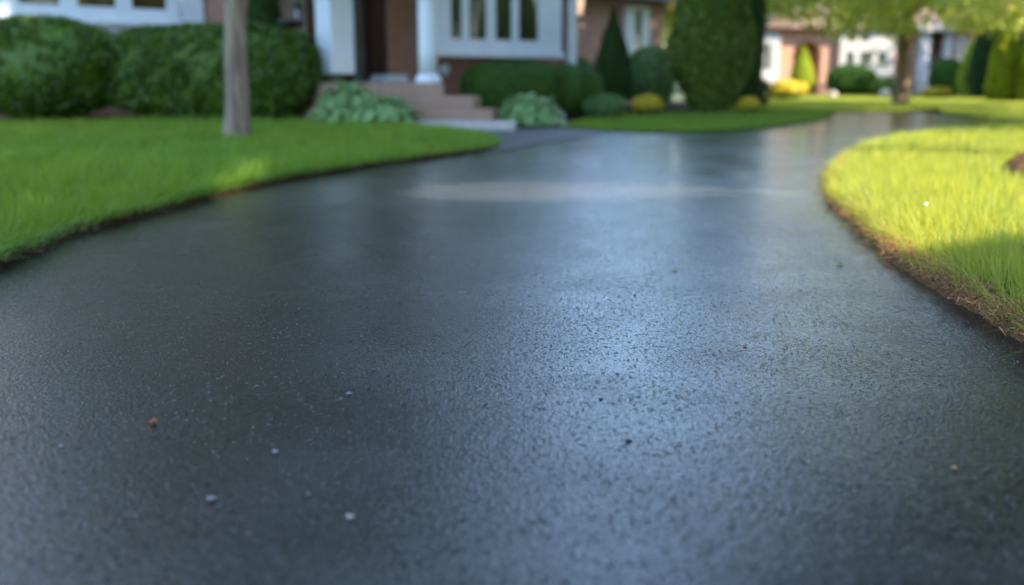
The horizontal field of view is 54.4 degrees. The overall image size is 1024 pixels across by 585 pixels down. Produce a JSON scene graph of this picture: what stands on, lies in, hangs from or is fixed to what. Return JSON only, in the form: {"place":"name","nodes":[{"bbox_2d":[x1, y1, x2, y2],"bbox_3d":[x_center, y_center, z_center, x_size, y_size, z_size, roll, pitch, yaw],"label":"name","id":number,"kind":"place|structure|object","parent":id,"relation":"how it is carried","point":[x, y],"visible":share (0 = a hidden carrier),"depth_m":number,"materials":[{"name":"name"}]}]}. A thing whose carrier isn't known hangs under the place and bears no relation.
{"place":"outdoors","nodes":[
{"label":"outdoors","id":0,"kind":"place"},
{"bbox_2d":[0,112,513,262],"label":"lawn","id":1,"kind":"structure","parent":0,"point":[194,174],"depth_m":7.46,"materials":[{"name":"green plant"}]},
{"bbox_2d":[222,0,250,139],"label":"lawn tree","id":2,"kind":"object","parent":1,"relation":"on","point":[237,119],"visible":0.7,"depth_m":11.06,"materials":[{"name":"grey plant"}]},
{"bbox_2d":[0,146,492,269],"bbox_3d":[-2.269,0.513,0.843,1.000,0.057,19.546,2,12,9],"label":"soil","id":3,"kind":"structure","parent":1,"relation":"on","point":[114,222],"depth_m":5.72,"materials":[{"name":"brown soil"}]},
{"bbox_2d":[306,79,376,123],"bbox_3d":[-2.466,-2.873,15.036,1.451,0.699,1.242,0,12,0],"label":"hosta plant","id":4,"kind":"object","parent":1,"relation":"on","point":[337,105],"visible":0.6,"depth_m":14.75,"materials":[{"name":"green plant"}]},
{"bbox_2d":[351,94,422,127],"bbox_3d":[-1.840,-2.653,14.530,1.186,0.478,1.136,5,13,24],"label":"hosta plant","id":5,"kind":"object","parent":1,"relation":"on","point":[379,108],"visible":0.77,"depth_m":14.26,"materials":[{"name":"green plant"}]},
{"bbox_2d":[0,101,737,126],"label":"bed","id":6,"kind":"object","parent":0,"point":[676,106],"visible":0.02,"depth_m":19.17,"materials":[{"name":"soil"}]},
{"bbox_2d":[0,13,114,120],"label":"boxwood bush","id":7,"kind":"object","parent":6,"relation":"on","point":[50,67],"visible":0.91,"depth_m":16.24,"materials":[{"name":"green plant"}]},
{"bbox_2d":[97,21,326,119],"bbox_3d":[-5.211,-3.779,17.059,4.090,1.684,1.714,1,12,7],"label":"hedge","id":8,"kind":"object","parent":6,"relation":"on","point":[173,69],"visible":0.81,"depth_m":16.41,"materials":[{"name":"green plant"}]},
{"bbox_2d":[246,0,280,26],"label":"narrow conifer","id":9,"kind":"object","parent":6,"relation":"on","point":[266,12],"visible":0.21,"depth_m":18.10,"materials":[{"name":"green plant"}]},
{"bbox_2d":[0,0,676,120],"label":"brick house","id":10,"kind":"structure","parent":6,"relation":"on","point":[422,55],"depth_m":19.90,"materials":[{"name":"brown"}]},
{"bbox_2d":[0,0,182,25],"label":"window","id":11,"kind":"structure","parent":10,"relation":"in","point":[94,12],"depth_m":19.16,"materials":[{"name":"white paint"}]},
{"bbox_2d":[276,19,299,29],"bbox_3d":[-3.956,-4.282,17.696,0.420,1.088,0.420,0,12,0],"label":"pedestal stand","id":12,"kind":"object","parent":10,"relation":"on","point":[292,24],"visible":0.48,"depth_m":17.45,"materials":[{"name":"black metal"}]},
{"bbox_2d":[292,1,303,27],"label":"hanging lantern","id":13,"kind":"object","parent":10,"relation":"hanging from","point":[298,10],"visible":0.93,"depth_m":17.78,"materials":[{"name":"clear glass"}]},
{"bbox_2d":[301,34,315,43],"bbox_3d":[-3.574,-4.115,17.527,0.330,0.832,0.325,0,12,0],"label":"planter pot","id":14,"kind":"object","parent":10,"relation":"on","point":[311,39],"visible":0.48,"depth_m":17.36,"materials":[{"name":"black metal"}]},
{"bbox_2d":[306,0,353,81],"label":"door","id":15,"kind":"structure","parent":10,"relation":"in","point":[310,4],"depth_m":19.25,"materials":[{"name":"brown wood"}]},
{"bbox_2d":[369,0,564,81],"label":"window","id":16,"kind":"structure","parent":10,"relation":"in","point":[465,28],"depth_m":20.73,"materials":[{"name":"white paint"}]},
{"bbox_2d":[623,5,650,55],"bbox_3d":[3.502,-7.293,27.745,1.101,1.359,0.180,-11,16,-41],"label":"window","id":17,"kind":"structure","parent":10,"relation":"in","point":[636,32],"depth_m":27.69,"materials":[{"name":"white paint"}]},
{"bbox_2d":[460,60,560,113],"bbox_3d":[-0.031,-3.733,18.224,1.861,1.043,1.058,-1,12,-4],"label":"hedge","id":18,"kind":"object","parent":6,"relation":"on","point":[493,84],"visible":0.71,"depth_m":17.81,"materials":[{"name":"green plant"}]},
{"bbox_2d":[498,93,566,126],"bbox_3d":[0.272,-2.799,15.199,1.216,0.486,1.215,-4,13,-19],"label":"hosta plant","id":19,"kind":"object","parent":6,"relation":"on","point":[529,110],"visible":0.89,"depth_m":14.91,"materials":[{"name":"green plant"}]},
{"bbox_2d":[552,63,584,115],"bbox_3d":[1.013,-3.813,18.717,0.713,0.992,1.037,0,12,0],"label":"clipped shrub","id":20,"kind":"object","parent":6,"relation":"on","point":[572,92],"visible":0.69,"depth_m":18.34,"materials":[{"name":"green plant"}]},
{"bbox_2d":[577,56,592,67],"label":"loose shrub","id":21,"kind":"object","parent":6,"relation":"on","point":[582,62],"visible":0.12,"depth_m":23.75,"materials":[{"name":"green plant"}]},
{"bbox_2d":[578,67,603,115],"bbox_3d":[1.402,-3.865,19.117,0.736,0.931,1.019,0,12,0],"label":"clipped shrub","id":22,"kind":"object","parent":6,"relation":"on","point":[593,81],"visible":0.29,"depth_m":18.71,"materials":[{"name":"green plant"}]},
{"bbox_2d":[581,93,626,117],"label":"shrub","id":23,"kind":"object","parent":6,"relation":"on","point":[606,104],"visible":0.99,"depth_m":17.97,"materials":[{"name":"green plant"}]},
{"bbox_2d":[593,5,633,103],"bbox_3d":[2.208,-5.079,21.711,0.946,2.310,0.913,0,12,0],"label":"narrow conifer","id":24,"kind":"object","parent":6,"relation":"on","point":[612,61],"visible":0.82,"depth_m":21.46,"materials":[{"name":"green plant"}]},
{"bbox_2d":[630,94,663,114],"bbox_3d":[2.659,-3.700,19.660,0.666,0.440,0.562,0,12,0],"label":"flower mound","id":25,"kind":"object","parent":6,"relation":"on","point":[647,104],"visible":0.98,"depth_m":19.47,"materials":[{"name":"yellow plant"}]},
{"bbox_2d":[628,44,675,108],"bbox_3d":[3.249,-5.125,23.655,1.387,1.534,1.272,0,12,0],"label":"loose shrub","id":26,"kind":"object","parent":6,"relation":"on","point":[651,68],"visible":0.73,"depth_m":23.21,"materials":[{"name":"green plant"}]},
{"bbox_2d":[0,111,1023,584],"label":"driveway","id":27,"kind":"structure","parent":0,"point":[632,189],"depth_m":2.32,"materials":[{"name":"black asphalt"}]},
{"bbox_2d":[148,418,156,423],"bbox_3d":[-0.747,0.267,2.071,0.018,0.010,0.022,-5,13,-21],"label":"leaf scrap","id":28,"kind":"object","parent":27,"relation":"on","point":[153,420],"visible":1,"depth_m":2.07,"materials":[{"name":"brown plant"}]},
{"bbox_2d":[207,496,216,499],"bbox_3d":[-0.511,0.350,1.695,0.016,0.005,0.016,-5,13,-22],"label":"pale flake","id":29,"kind":"object","parent":27,"relation":"on","point":[211,497],"visible":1,"depth_m":1.69,"materials":[{"name":"grey stone"}]},
{"bbox_2d":[469,127,606,153],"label":"walkway","id":30,"kind":"structure","parent":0,"point":[521,136],"depth_m":12.72,"materials":[{"name":"grey concrete"}]},
{"bbox_2d":[418,120,515,129],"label":"stone slab","id":31,"kind":"structure","parent":30,"relation":"on","point":[491,125],"depth_m":14.11,"materials":[{"name":"grey stone"}]},
{"bbox_2d":[672,84,683,100],"bbox_3d":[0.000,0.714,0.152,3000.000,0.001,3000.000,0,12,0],"label":"ground","id":32,"kind":"structure","parent":0,"point":[677,96],"depth_m":44.96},
{"bbox_2d":[662,3,674,51],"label":"background tree","id":33,"kind":"object","parent":32,"relation":"on","point":[668,14],"visible":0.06,"depth_m":58.92,"materials":[{"name":"green plant"}]},
{"bbox_2d":[562,108,834,132],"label":"lawn","id":34,"kind":"structure","parent":0,"point":[683,131],"depth_m":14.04,"materials":[{"name":"green plant"}]},
{"bbox_2d":[665,0,757,112],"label":"conifer","id":35,"kind":"object","parent":34,"relation":"on","point":[710,45],"visible":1,"depth_m":20.04,"materials":[{"name":"green plant"}]},
{"bbox_2d":[737,96,761,113],"bbox_3d":[4.827,-3.801,20.258,0.487,0.386,0.430,0,12,0],"label":"flower mound","id":36,"kind":"object","parent":34,"relation":"on","point":[749,104],"visible":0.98,"depth_m":20.13,"materials":[{"name":"yellow plant"}]},
{"bbox_2d":[683,95,1023,121],"bbox_3d":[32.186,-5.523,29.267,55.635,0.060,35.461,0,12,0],"label":"lawn","id":37,"kind":"structure","parent":0,"point":[938,109],"depth_m":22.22,"materials":[{"name":"green plant"}]},
{"bbox_2d":[731,0,766,105],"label":"tall conifer","id":38,"kind":"object","parent":37,"relation":"on","point":[758,8],"visible":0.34,"depth_m":23.52,"materials":[{"name":"green plant"}]},
{"bbox_2d":[757,78,771,105],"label":"shrub","id":39,"kind":"object","parent":37,"relation":"on","point":[764,95],"visible":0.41,"depth_m":25.27,"materials":[{"name":"green plant"}]},
{"bbox_2d":[769,79,808,98],"bbox_3d":[9.699,-7.178,35.247,1.585,0.725,1.342,0,12,0],"label":"flower mound","id":40,"kind":"object","parent":37,"relation":"on","point":[787,89],"visible":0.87,"depth_m":34.83,"materials":[{"name":"yellow plant"}]},
{"bbox_2d":[789,46,814,94],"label":"cone shrub","id":41,"kind":"object","parent":37,"relation":"on","point":[802,69],"visible":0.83,"depth_m":43.60,"materials":[{"name":"green plant"}]},
{"bbox_2d":[828,91,836,96],"bbox_3d":[12.646,-7.791,39.238,0.340,0.311,0.340,0,12,0],"label":"garden stone","id":42,"kind":"object","parent":37,"relation":"on","point":[832,93],"visible":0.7,"depth_m":39.11,"materials":[{"name":"white stone"}]},
{"bbox_2d":[825,64,877,95],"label":"round shrub","id":43,"kind":"object","parent":37,"relation":"on","point":[852,79],"visible":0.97,"depth_m":42.49,"materials":[{"name":"green plant"}]},
{"bbox_2d":[805,94,958,94],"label":"bed","id":44,"kind":"object","parent":37,"relation":"on","point":[865,94],"visible":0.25,"depth_m":45.89,"materials":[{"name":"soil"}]},
{"bbox_2d":[868,77,894,94],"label":"hedge","id":45,"kind":"object","parent":44,"relation":"on","point":[884,83],"visible":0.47,"depth_m":43.16,"materials":[{"name":"green plant"}]},
{"bbox_2d":[879,89,890,96],"bbox_3d":[14.689,-7.828,39.230,0.440,0.407,0.441,0,12,0],"label":"garden stone","id":46,"kind":"object","parent":37,"relation":"on","point":[885,92],"visible":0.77,"depth_m":39.07,"materials":[{"name":"grey stone"}]},
{"bbox_2d":[766,0,1023,103],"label":"shade tree","id":47,"kind":"object","parent":37,"relation":"on","point":[883,16],"visible":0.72,"depth_m":26.81,"materials":[{"name":"green plant"}]},
{"bbox_2d":[920,86,952,97],"bbox_3d":[15.874,-7.476,37.266,1.083,0.465,0.931,0,12,0],"label":"flower mound","id":48,"kind":"object","parent":37,"relation":"on","point":[938,92],"visible":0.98,"depth_m":36.99,"materials":[{"name":"yellow plant"}]},
{"bbox_2d":[927,57,961,94],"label":"round shrub","id":49,"kind":"object","parent":37,"relation":"on","point":[943,72],"visible":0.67,"depth_m":42.55,"materials":[{"name":"green plant"}]},
{"bbox_2d":[956,40,974,96],"bbox_3d":[18.468,-9.034,39.980,1.116,2.420,1.103,0,12,0],"label":"arborvitae","id":50,"kind":"object","parent":37,"relation":"on","point":[962,88],"visible":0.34,"depth_m":39.88,"materials":[{"name":"green plant"}]},
{"bbox_2d":[924,0,1023,42],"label":"shade tree","id":51,"kind":"object","parent":37,"relation":"on","point":[978,14],"visible":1,"depth_m":23.13,"materials":[{"name":"green plant"}]},
{"bbox_2d":[966,15,1002,97],"bbox_3d":[17.294,-8.626,35.994,1.508,3.284,1.522,0,12,0],"label":"dark arborvitae","id":52,"kind":"object","parent":37,"relation":"on","point":[979,60],"visible":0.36,"depth_m":35.77,"materials":[{"name":"green plant"}]},
{"bbox_2d":[983,23,1020,101],"bbox_3d":[15.437,-7.238,31.200,1.107,2.572,1.061,0,12,0],"label":"arborvitae","id":53,"kind":"object","parent":37,"relation":"on","point":[1000,76],"visible":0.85,"depth_m":30.92,"materials":[{"name":"green plant"}]},
{"bbox_2d":[1013,41,1023,100],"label":"arborvitae","id":54,"kind":"object","parent":37,"relation":"on","point":[1018,87],"visible":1,"depth_m":30.64,"materials":[{"name":"green plant"}]},
{"bbox_2d":[1015,17,1023,48],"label":"dark arborvitae","id":55,"kind":"object","parent":37,"relation":"on","point":[1020,40],"visible":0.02,"depth_m":34.32,"materials":[{"name":"plant"}]},
{"bbox_2d":[762,4,974,93],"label":"brick house","id":56,"kind":"structure","parent":0,"point":[785,41],"depth_m":48.47,"materials":[{"name":"brown paint"}]},
{"bbox_2d":[762,32,780,84],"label":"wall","id":57,"kind":"structure","parent":56,"relation":"in","point":[770,72],"depth_m":48.44,"materials":[{"name":"white paint"}]},
{"bbox_2d":[837,32,895,76],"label":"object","id":58,"kind":"structure","parent":56,"relation":"in","point":[877,53],"depth_m":48.36,"materials":[{"name":"white paint"}]},
{"bbox_2d":[928,43,932,86],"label":"door","id":59,"kind":"structure","parent":56,"relation":"in","point":[931,43],"depth_m":49.56,"materials":[{"name":"white paint"}]},
{"bbox_2d":[953,37,967,60],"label":"window","id":60,"kind":"structure","parent":56,"relation":"in","point":[960,46],"depth_m":48.48,"materials":[{"name":"white glass"}]},
{"bbox_2d":[841,165,1023,304],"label":"lawn","id":61,"kind":"structure","parent":0,"point":[974,266],"depth_m":3.51,"materials":[{"name":"green plant"}]},
{"bbox_2d":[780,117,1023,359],"bbox_3d":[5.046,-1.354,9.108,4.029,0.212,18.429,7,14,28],"label":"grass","id":62,"kind":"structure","parent":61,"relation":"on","point":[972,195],"depth_m":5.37,"materials":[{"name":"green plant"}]},
{"bbox_2d":[818,145,1023,343],"bbox_3d":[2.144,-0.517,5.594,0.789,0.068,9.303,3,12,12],"label":"mulch","id":63,"kind":"object","parent":61,"relation":"on","point":[966,300],"visible":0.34,"depth_m":3.38,"materials":[{"name":"brown soil"}]},
{"bbox_2d":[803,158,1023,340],"bbox_3d":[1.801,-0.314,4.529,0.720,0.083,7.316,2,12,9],"label":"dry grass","id":64,"kind":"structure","parent":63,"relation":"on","point":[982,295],"depth_m":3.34,"materials":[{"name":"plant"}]},
{"bbox_2d":[1000,152,1023,178],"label":"bed","id":65,"kind":"object","parent":61,"relation":"on","point":[1017,161],"visible":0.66,"depth_m":6.80,"materials":[{"name":"soil"}]}
]}

